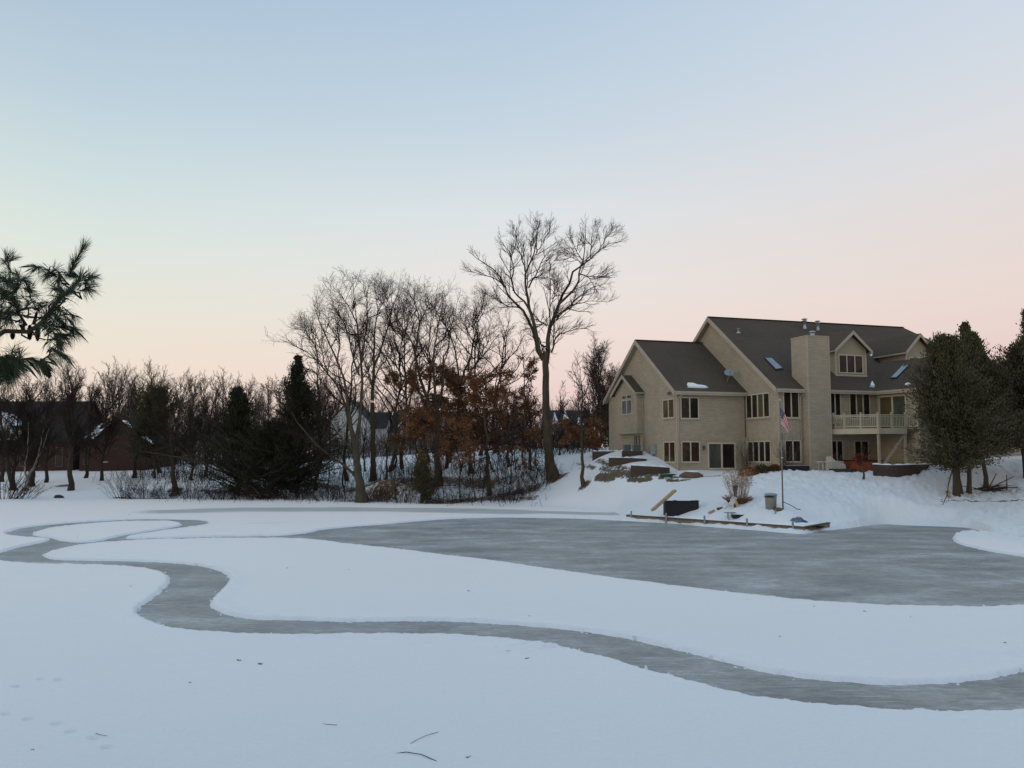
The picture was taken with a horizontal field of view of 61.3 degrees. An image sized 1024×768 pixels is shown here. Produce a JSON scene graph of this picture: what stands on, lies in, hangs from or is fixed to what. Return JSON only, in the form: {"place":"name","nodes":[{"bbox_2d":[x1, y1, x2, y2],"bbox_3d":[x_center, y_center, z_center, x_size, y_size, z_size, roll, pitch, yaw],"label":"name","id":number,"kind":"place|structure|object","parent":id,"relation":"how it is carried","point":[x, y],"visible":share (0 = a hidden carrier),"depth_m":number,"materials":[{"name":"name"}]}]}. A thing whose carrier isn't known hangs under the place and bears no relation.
{"place":"outdoors","nodes":[
{"label":"outdoors","id":0,"kind":"place"},
{"bbox_2d":[0,447,1023,767],"bbox_3d":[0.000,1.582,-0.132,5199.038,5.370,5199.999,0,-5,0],"label":"snow ground","id":1,"kind":"structure","parent":0,"point":[86,653],"depth_m":19.11,"materials":[{"name":"snow"}]},
{"bbox_2d":[0,391,23,481],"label":"bare tree","id":2,"kind":"object","parent":1,"relation":"on","point":[2,467],"visible":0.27,"depth_m":98.26,"materials":[{"name":"brown plant"}]},
{"bbox_2d":[0,383,46,490],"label":"bare tree","id":3,"kind":"object","parent":1,"relation":"on","point":[5,443],"visible":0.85,"depth_m":90.02,"materials":[{"name":"brown plant"}]},
{"bbox_2d":[0,463,48,499],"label":"shrub","id":4,"kind":"object","parent":1,"relation":"on","point":[24,483],"visible":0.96,"depth_m":80.67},
{"bbox_2d":[1,477,51,498],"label":"shrub","id":5,"kind":"object","parent":1,"relation":"on","point":[21,497],"visible":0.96,"depth_m":80.48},
{"bbox_2d":[0,377,61,486],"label":"bare tree","id":6,"kind":"object","parent":1,"relation":"on","point":[28,416],"visible":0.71,"depth_m":92.18,"materials":[{"name":"brown plant"}]},
{"bbox_2d":[14,410,58,490],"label":"bare tree","id":7,"kind":"object","parent":1,"relation":"on","point":[39,448],"visible":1,"depth_m":88.08,"materials":[{"name":"brown plant"}]},
{"bbox_2d":[19,388,76,482],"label":"bare tree","id":8,"kind":"object","parent":1,"relation":"on","point":[46,458],"visible":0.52,"depth_m":96.65,"materials":[{"name":"brown plant"}]},
{"bbox_2d":[0,394,102,471],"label":"brick house","id":9,"kind":"structure","parent":1,"relation":"on","point":[58,463],"depth_m":112.73,"materials":[{"name":"brick"}]},
{"bbox_2d":[0,235,103,399],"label":"pine tree","id":10,"kind":"object","parent":1,"relation":"on","point":[12,367],"visible":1,"depth_m":6.98,"materials":[{"name":"green plant"}]},
{"bbox_2d":[40,367,66,400],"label":"woodland tree","id":11,"kind":"object","parent":1,"relation":"on","point":[55,378],"visible":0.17,"depth_m":160.27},
{"bbox_2d":[47,360,100,490],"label":"bare tree","id":12,"kind":"object","parent":1,"relation":"on","point":[69,429],"visible":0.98,"depth_m":87.75,"materials":[{"name":"brown plant"}]},
{"bbox_2d":[72,380,118,477],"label":"bare tree","id":13,"kind":"object","parent":1,"relation":"on","point":[97,391],"visible":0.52,"depth_m":101.12,"materials":[{"name":"brown plant"}]},
{"bbox_2d":[79,383,127,480],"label":"bare tree","id":14,"kind":"object","parent":1,"relation":"on","point":[111,426],"visible":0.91,"depth_m":96.72,"materials":[{"name":"brown plant"}]},
{"bbox_2d":[86,369,127,422],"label":"woodland tree","id":15,"kind":"object","parent":1,"relation":"on","point":[112,385],"visible":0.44,"depth_m":137.54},
{"bbox_2d":[88,361,134,419],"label":"woodland tree","id":16,"kind":"object","parent":1,"relation":"on","point":[113,410],"visible":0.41,"depth_m":144.38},
{"bbox_2d":[107,357,137,418],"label":"woodland tree","id":17,"kind":"object","parent":1,"relation":"on","point":[124,375],"visible":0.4,"depth_m":154.82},
{"bbox_2d":[95,464,153,498],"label":"shrub","id":18,"kind":"object","parent":1,"relation":"on","point":[128,489],"visible":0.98,"depth_m":83.14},
{"bbox_2d":[76,418,176,470],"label":"brick house","id":19,"kind":"structure","parent":1,"relation":"on","point":[93,464],"depth_m":109.66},
{"bbox_2d":[119,376,150,476],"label":"bare tree","id":20,"kind":"object","parent":1,"relation":"on","point":[132,390],"visible":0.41,"depth_m":97.53,"materials":[{"name":"brown plant"}]},
{"bbox_2d":[115,474,171,498],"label":"shrub","id":21,"kind":"object","parent":1,"relation":"on","point":[143,492],"visible":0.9,"depth_m":83.47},
{"bbox_2d":[126,360,178,472],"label":"bare tree","id":22,"kind":"object","parent":1,"relation":"on","point":[149,367],"visible":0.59,"depth_m":104.30,"materials":[{"name":"brown plant"}]},
{"bbox_2d":[104,367,206,478],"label":"bare tree","id":23,"kind":"object","parent":1,"relation":"on","point":[147,394],"visible":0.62,"depth_m":95.98,"materials":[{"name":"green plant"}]},
{"bbox_2d":[92,452,223,482],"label":"bushes","id":24,"kind":"object","parent":1,"relation":"on","point":[152,472],"visible":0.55,"depth_m":96.56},
{"bbox_2d":[143,483,190,498],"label":"shrub","id":25,"kind":"object","parent":1,"relation":"on","point":[167,497],"visible":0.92,"depth_m":83.21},
{"bbox_2d":[143,377,208,491],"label":"bare tree","id":26,"kind":"object","parent":1,"relation":"on","point":[169,433],"visible":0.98,"depth_m":86.00,"materials":[{"name":"brown plant"}]},
{"bbox_2d":[157,399,210,479],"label":"bare tree","id":27,"kind":"object","parent":1,"relation":"on","point":[195,423],"visible":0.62,"depth_m":94.64,"materials":[{"name":"brown plant"}]},
{"bbox_2d":[180,365,206,426],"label":"woodland tree","id":28,"kind":"object","parent":1,"relation":"on","point":[191,384],"visible":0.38,"depth_m":162.84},
{"bbox_2d":[169,474,219,498],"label":"shrub","id":29,"kind":"object","parent":1,"relation":"on","point":[185,482],"visible":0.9,"depth_m":83.89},
{"bbox_2d":[192,370,214,436],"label":"woodland tree","id":30,"kind":"object","parent":1,"relation":"on","point":[204,388],"visible":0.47,"depth_m":143.60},
{"bbox_2d":[187,389,226,474],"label":"bare tree","id":31,"kind":"object","parent":1,"relation":"on","point":[206,413],"visible":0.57,"depth_m":99.05,"materials":[{"name":"brown plant"}]},
{"bbox_2d":[139,385,290,497],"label":"juniper tree","id":32,"kind":"object","parent":1,"relation":"on","point":[238,412],"visible":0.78,"depth_m":84.69,"materials":[{"name":"green plant"}]},
{"bbox_2d":[206,367,233,438],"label":"woodland tree","id":33,"kind":"object","parent":1,"relation":"on","point":[220,384],"visible":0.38,"depth_m":159.59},
{"bbox_2d":[201,483,242,499],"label":"shrub","id":34,"kind":"object","parent":1,"relation":"on","point":[219,494],"visible":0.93,"depth_m":81.88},
{"bbox_2d":[172,354,353,495],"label":"juniper tree","id":35,"kind":"object","parent":1,"relation":"on","point":[298,386],"visible":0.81,"depth_m":85.26,"materials":[{"name":"green plant"}]},
{"bbox_2d":[254,379,276,418],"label":"woodland tree","id":36,"kind":"object","parent":1,"relation":"on","point":[268,395],"visible":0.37,"depth_m":157.67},
{"bbox_2d":[203,413,336,498],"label":"juniper tree","id":37,"kind":"object","parent":1,"relation":"on","point":[261,442],"visible":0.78,"depth_m":82.87,"materials":[{"name":"green plant"}]},
{"bbox_2d":[262,267,390,502],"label":"oak tree","id":38,"kind":"object","parent":1,"relation":"on","point":[360,485],"visible":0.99,"depth_m":77.04,"materials":[{"name":"brown plant"}]},
{"bbox_2d":[304,339,351,490],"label":"bare tree","id":39,"kind":"object","parent":1,"relation":"on","point":[337,396],"visible":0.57,"depth_m":89.06,"materials":[{"name":"brown plant"}]},
{"bbox_2d":[136,439,542,496],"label":"undergrowth","id":40,"kind":"object","parent":1,"relation":"on","point":[380,466],"visible":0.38,"depth_m":87.30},
{"bbox_2d":[310,303,384,480],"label":"bare tree","id":41,"kind":"object","parent":1,"relation":"on","point":[340,380],"visible":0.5,"depth_m":91.71,"materials":[{"name":"brown plant"}]},
{"bbox_2d":[329,400,391,458],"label":"white house","id":42,"kind":"structure","parent":1,"relation":"on","point":[380,419],"depth_m":128.10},
{"bbox_2d":[159,458,574,506],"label":"underbrush","id":43,"kind":"object","parent":1,"relation":"on","point":[297,497],"visible":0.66,"depth_m":79.37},
{"bbox_2d":[334,268,427,481],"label":"oak tree","id":44,"kind":"object","parent":1,"relation":"on","point":[373,437],"visible":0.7,"depth_m":90.20,"materials":[{"name":"brown plant"}]},
{"bbox_2d":[163,395,608,466],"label":"undergrowth","id":45,"kind":"object","parent":1,"relation":"on","point":[379,446],"visible":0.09,"depth_m":112.89,"materials":[{"name":"plant"}]},
{"bbox_2d":[378,402,395,479],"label":"sapling","id":46,"kind":"object","parent":1,"relation":"on","point":[386,450],"visible":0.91,"depth_m":81.61,"materials":[{"name":"brown plant"}]},
{"bbox_2d":[353,287,444,470],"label":"bare tree","id":47,"kind":"object","parent":1,"relation":"on","point":[397,399],"visible":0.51,"depth_m":94.16,"materials":[{"name":"brown plant"}]},
{"bbox_2d":[381,477,419,502],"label":"shrub","id":48,"kind":"object","parent":1,"relation":"on","point":[407,496],"visible":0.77,"depth_m":76.48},
{"bbox_2d":[372,279,431,467],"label":"bare tree","id":49,"kind":"object","parent":1,"relation":"on","point":[406,401],"visible":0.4,"depth_m":94.60,"materials":[{"name":"brown plant"}]},
{"bbox_2d":[355,271,470,486],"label":"oak tree","id":50,"kind":"object","parent":1,"relation":"on","point":[413,375],"visible":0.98,"depth_m":80.03,"materials":[{"name":"brown plant"}]},
{"bbox_2d":[379,386,460,489],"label":"rust oak","id":51,"kind":"object","parent":1,"relation":"on","point":[414,430],"visible":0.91,"depth_m":78.35,"materials":[{"name":"brown plant"}]},
{"bbox_2d":[405,450,437,502],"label":"juniper tree","id":52,"kind":"object","parent":1,"relation":"on","point":[422,473],"visible":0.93,"depth_m":75.17,"materials":[{"name":"green plant"}]},
{"bbox_2d":[389,412,461,454],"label":"white house","id":53,"kind":"structure","parent":1,"relation":"on","point":[399,414],"depth_m":134.44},
{"bbox_2d":[402,276,464,457],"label":"bare tree","id":54,"kind":"object","parent":1,"relation":"on","point":[435,357],"visible":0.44,"depth_m":97.71,"materials":[{"name":"brown plant"}]},
{"bbox_2d":[414,362,492,468],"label":"rust oak","id":55,"kind":"object","parent":1,"relation":"on","point":[445,401],"visible":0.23,"depth_m":90.62,"materials":[{"name":"brown plant"}]},
{"bbox_2d":[424,341,502,473],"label":"rust oak","id":56,"kind":"object","parent":1,"relation":"on","point":[456,391],"visible":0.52,"depth_m":87.07,"materials":[{"name":"brown plant"}]},
{"bbox_2d":[425,281,516,462],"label":"oak tree","id":57,"kind":"object","parent":1,"relation":"on","point":[487,336],"visible":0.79,"depth_m":95.73,"materials":[{"name":"grey plant"}]},
{"bbox_2d":[435,279,513,455],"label":"bare tree","id":58,"kind":"object","parent":1,"relation":"on","point":[477,340],"visible":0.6,"depth_m":97.05,"materials":[{"name":"brown plant"}]},
{"bbox_2d":[411,359,542,495],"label":"rust oak","id":59,"kind":"object","parent":1,"relation":"on","point":[467,424],"visible":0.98,"depth_m":75.84,"materials":[{"name":"brown plant"}]},
{"bbox_2d":[472,296,531,452],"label":"bare tree","id":60,"kind":"object","parent":1,"relation":"on","point":[505,349],"visible":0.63,"depth_m":99.82,"materials":[{"name":"brown plant"}]},
{"bbox_2d":[481,480,524,502],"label":"shrub","id":61,"kind":"object","parent":1,"relation":"on","point":[496,492],"visible":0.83,"depth_m":73.06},
{"bbox_2d":[475,377,542,466],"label":"rust oak","id":62,"kind":"object","parent":1,"relation":"on","point":[507,421],"visible":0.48,"depth_m":87.13,"materials":[{"name":"brown plant"}]},
{"bbox_2d":[488,471,535,502],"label":"shrub","id":63,"kind":"object","parent":1,"relation":"on","point":[518,489],"visible":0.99,"depth_m":72.33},
{"bbox_2d":[509,403,529,483],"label":"sapling","id":64,"kind":"object","parent":1,"relation":"on","point":[512,435],"visible":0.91,"depth_m":77.84,"materials":[{"name":"brown plant"}]},
{"bbox_2d":[505,334,542,467],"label":"rust oak","id":65,"kind":"object","parent":1,"relation":"on","point":[527,375],"visible":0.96,"depth_m":81.84,"materials":[{"name":"brown plant"}]},
{"bbox_2d":[512,452,543,474],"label":"shrub","id":66,"kind":"object","parent":1,"relation":"on","point":[524,465],"visible":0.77,"depth_m":79.54,"materials":[{"name":"plant"}]},
{"bbox_2d":[503,472,553,495],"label":"shrub","id":67,"kind":"object","parent":1,"relation":"on","point":[526,484],"visible":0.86,"depth_m":73.55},
{"bbox_2d":[459,209,628,479],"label":"maple tree","id":68,"kind":"object","parent":1,"relation":"on","point":[544,356],"visible":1,"depth_m":76.58,"materials":[{"name":"brown plant"}]},
{"bbox_2d":[511,414,608,460],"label":"slope undergrowth","id":69,"kind":"object","parent":1,"relation":"on","point":[572,447],"visible":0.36,"depth_m":90.83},
{"bbox_2d":[550,410,589,447],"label":"cream house","id":70,"kind":"structure","parent":1,"relation":"on","point":[567,413],"depth_m":121.03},
{"bbox_2d":[550,351,606,486],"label":"rust oak","id":71,"kind":"object","parent":1,"relation":"on","point":[574,432],"visible":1,"depth_m":69.89,"materials":[{"name":"brown plant"}]},
{"bbox_2d":[572,333,612,450],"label":"hazy tree","id":72,"kind":"object","parent":1,"relation":"on","point":[594,375],"visible":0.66,"depth_m":87.91,"materials":[{"name":"brown plant"}]},
{"bbox_2d":[578,385,608,449],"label":"rust oak","id":73,"kind":"object","parent":1,"relation":"on","point":[599,441],"visible":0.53,"depth_m":79.67,"materials":[{"name":"brown plant"}]},
{"bbox_2d":[609,456,645,466],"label":"retaining wall","id":74,"kind":"structure","parent":1,"relation":"on","point":[616,461],"depth_m":68.31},
{"bbox_2d":[622,436,642,456],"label":"air conditioner","id":75,"kind":"object","parent":74,"relation":"on","point":[635,451],"visible":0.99,"depth_m":69.70,"materials":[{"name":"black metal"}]},
{"bbox_2d":[631,464,669,476],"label":"retaining wall","id":76,"kind":"structure","parent":1,"relation":"on","point":[638,470],"depth_m":65.16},
{"bbox_2d":[679,471,702,477],"bbox_3d":[13.338,6.695,64.266,2.000,0.505,1.970,0,-5,0],"label":"boulder","id":77,"kind":"object","parent":1,"relation":"on","point":[691,474],"visible":0.99,"depth_m":63.62,"materials":[{"name":"brown stone"}]},
{"bbox_2d":[721,468,755,503],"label":"ornamental grass","id":78,"kind":"object","parent":1,"relation":"on","point":[743,500],"depth_m":53.05,"materials":[{"name":"beige plant"}]},
{"bbox_2d":[734,437,756,467],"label":"dry shrub","id":79,"kind":"object","parent":1,"relation":"on","point":[744,460],"visible":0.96,"depth_m":66.09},
{"bbox_2d":[764,493,776,509],"bbox_3d":[15.145,6.869,50.583,0.821,0.962,0.815,0,-5,0],"label":"trash can","id":80,"kind":"object","parent":1,"relation":"on","point":[770,501],"visible":0.98,"depth_m":50.34,"materials":[{"name":"grey plastic"}]},
{"bbox_2d":[779,399,783,508],"bbox_3d":[15.737,4.224,50.423,0.160,6.726,0.150,0,-5,0],"label":"flagpole","id":81,"kind":"object","parent":1,"relation":"on","point":[781,460],"visible":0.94,"depth_m":50.36,"materials":[{"name":"grey metal"}]},
{"bbox_2d":[769,434,798,465],"bbox_3d":[19.931,4.973,62.906,2.615,2.855,1.869,0,-5,0],"label":"dry shrub","id":82,"kind":"object","parent":1,"relation":"on","point":[785,459],"visible":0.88,"depth_m":63.01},
{"bbox_2d":[603,316,1021,470],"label":"house","id":83,"kind":"structure","parent":1,"relation":"on","point":[712,393],"depth_m":66.99,"materials":[{"name":"beige"}]},
{"bbox_2d":[662,398,674,419],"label":"window","id":84,"kind":"structure","parent":83,"relation":"in","point":[668,405],"depth_m":67.24,"materials":[{"name":"glass"}]},
{"bbox_2d":[663,441,675,463],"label":"window","id":85,"kind":"structure","parent":83,"relation":"in","point":[669,447],"depth_m":66.88,"materials":[{"name":"glass"}]},
{"bbox_2d":[680,397,699,419],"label":"window","id":86,"kind":"structure","parent":83,"relation":"in","point":[689,406],"depth_m":66.36,"materials":[{"name":"glass"}]},
{"bbox_2d":[681,441,699,462],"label":"window","id":87,"kind":"structure","parent":83,"relation":"in","point":[690,450],"depth_m":66.08,"materials":[{"name":"glass"}]},
{"bbox_2d":[707,442,735,469],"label":"patio door","id":88,"kind":"structure","parent":83,"relation":"in","point":[720,455],"depth_m":66.84,"materials":[{"name":"paint"}]},
{"bbox_2d":[745,392,770,419],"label":"window","id":89,"kind":"structure","parent":83,"relation":"in","point":[757,405],"depth_m":66.08,"materials":[{"name":"glass"}]},
{"bbox_2d":[747,441,771,462],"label":"window","id":90,"kind":"structure","parent":83,"relation":"in","point":[762,454],"depth_m":65.66,"materials":[{"name":"glass"}]},
{"bbox_2d":[783,392,800,418],"bbox_3d":[20.691,1.565,63.946,1.470,2.050,0.098,1,-5,-17],"label":"window","id":91,"kind":"structure","parent":83,"relation":"in","point":[791,407],"depth_m":63.97,"materials":[{"name":"glass"}]},
{"bbox_2d":[784,440,801,462],"bbox_3d":[20.729,4.979,63.675,1.485,1.701,0.098,1,-5,-17],"label":"window","id":92,"kind":"structure","parent":83,"relation":"in","point":[795,446],"depth_m":63.70,"materials":[{"name":"glass"}]},
{"bbox_2d":[831,394,842,419],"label":"window","id":93,"kind":"structure","parent":83,"relation":"in","point":[835,398],"depth_m":65.14,"materials":[{"name":"glass"}]},
{"bbox_2d":[832,440,843,460],"bbox_3d":[24.395,5.377,64.810,1.136,2.306,0.058,1,-5,-17],"label":"back door","id":94,"kind":"structure","parent":83,"relation":"in","point":[838,453],"depth_m":64.87,"materials":[{"name":"paint"}]},
{"bbox_2d":[849,394,871,419],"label":"window","id":95,"kind":"structure","parent":83,"relation":"in","point":[858,403],"depth_m":65.77,"materials":[{"name":"glass"}]},
{"bbox_2d":[854,440,868,459],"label":"window","id":96,"kind":"structure","parent":83,"relation":"in","point":[858,443],"depth_m":65.51,"materials":[{"name":"glass"}]},
{"bbox_2d":[878,394,907,427],"bbox_3d":[28.626,2.100,64.924,0.072,2.565,2.478,2,-5,-27],"label":"patio door","id":97,"kind":"structure","parent":83,"relation":"in","point":[886,404],"depth_m":64.93,"materials":[{"name":"beige paint"}]},
{"bbox_2d":[825,456,845,470],"bbox_3d":[23.553,5.924,62.850,1.230,1.339,0.720,1,-5,-17],"label":"covered grill","id":98,"kind":"object","parent":1,"relation":"on","point":[832,463],"visible":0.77,"depth_m":62.56,"materials":[{"name":"fabric"}]},
{"bbox_2d":[852,441,870,479],"bbox_3d":[23.724,5.304,58.627,1.287,2.845,0.990,0,-5,0],"label":"ornamental tree","id":99,"kind":"object","parent":1,"relation":"on","point":[858,459],"visible":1,"depth_m":58.48,"materials":[{"name":"brown plant"}]},
{"bbox_2d":[842,460,882,472],"bbox_3d":[25.710,6.108,63.299,2.260,1.080,1.700,1,-5,-17],"label":"hot tub","id":100,"kind":"object","parent":1,"relation":"on","point":[867,465],"visible":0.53,"depth_m":62.56,"materials":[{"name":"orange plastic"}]},
{"bbox_2d":[872,463,929,476],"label":"planter wall","id":101,"kind":"structure","parent":1,"relation":"on","point":[893,470],"depth_m":58.53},
{"bbox_2d":[887,330,1023,504],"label":"juniper tree","id":102,"kind":"object","parent":1,"relation":"on","point":[949,389],"visible":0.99,"depth_m":54.52,"materials":[{"name":"green plant"}]},
{"bbox_2d":[905,331,1023,487],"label":"juniper tree","id":103,"kind":"object","parent":1,"relation":"on","point":[991,367],"visible":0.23,"depth_m":57.41,"materials":[{"name":"green plant"}]},
{"bbox_2d":[915,321,1020,493],"bbox_3d":[29.359,1.523,56.227,6.871,11.701,5.356,3,-6,-31],"label":"juniper tree","id":104,"kind":"object","parent":1,"relation":"on","point":[964,328],"visible":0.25,"depth_m":56.33,"materials":[{"name":"green plant"}]},
{"bbox_2d":[963,473,1017,490],"bbox_3d":[31.734,6.526,57.179,4.188,1.255,0.970,0,-5,0],"label":"brush pile","id":105,"kind":"object","parent":1,"relation":"on","point":[990,488],"visible":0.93,"depth_m":57.13,"materials":[{"name":"brown plant"}]},
{"bbox_2d":[982,337,1023,477],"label":"juniper tree","id":106,"kind":"object","parent":1,"relation":"on","point":[1014,356],"visible":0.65,"depth_m":58.67,"materials":[{"name":"green plant"}]},
{"bbox_2d":[0,518,1023,710],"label":"pond ice","id":107,"kind":"structure","parent":0,"point":[887,564],"depth_m":31.42,"materials":[{"name":"ice"}]},
{"bbox_2d":[626,511,830,530],"bbox_3d":[13.013,8.366,52.857,4.138,0.770,12.846,4,-6,-42],"label":"dock","id":108,"kind":"object","parent":107,"relation":"in","point":[810,526],"visible":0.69,"depth_m":50.66,"materials":[{"name":"brown wood"}]},
{"bbox_2d":[663,499,698,516],"bbox_3d":[10.728,7.919,54.833,2.158,1.148,0.900,0,-5,0],"label":"planter box","id":109,"kind":"object","parent":108,"relation":"on","point":[675,507],"visible":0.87,"depth_m":54.43,"materials":[{"name":"plastic"}]},
{"bbox_2d":[0,0,1023,455],"label":"sky","id":110,"kind":"structure","parent":0,"point":[861,162],"materials":[{"name":"blue"}]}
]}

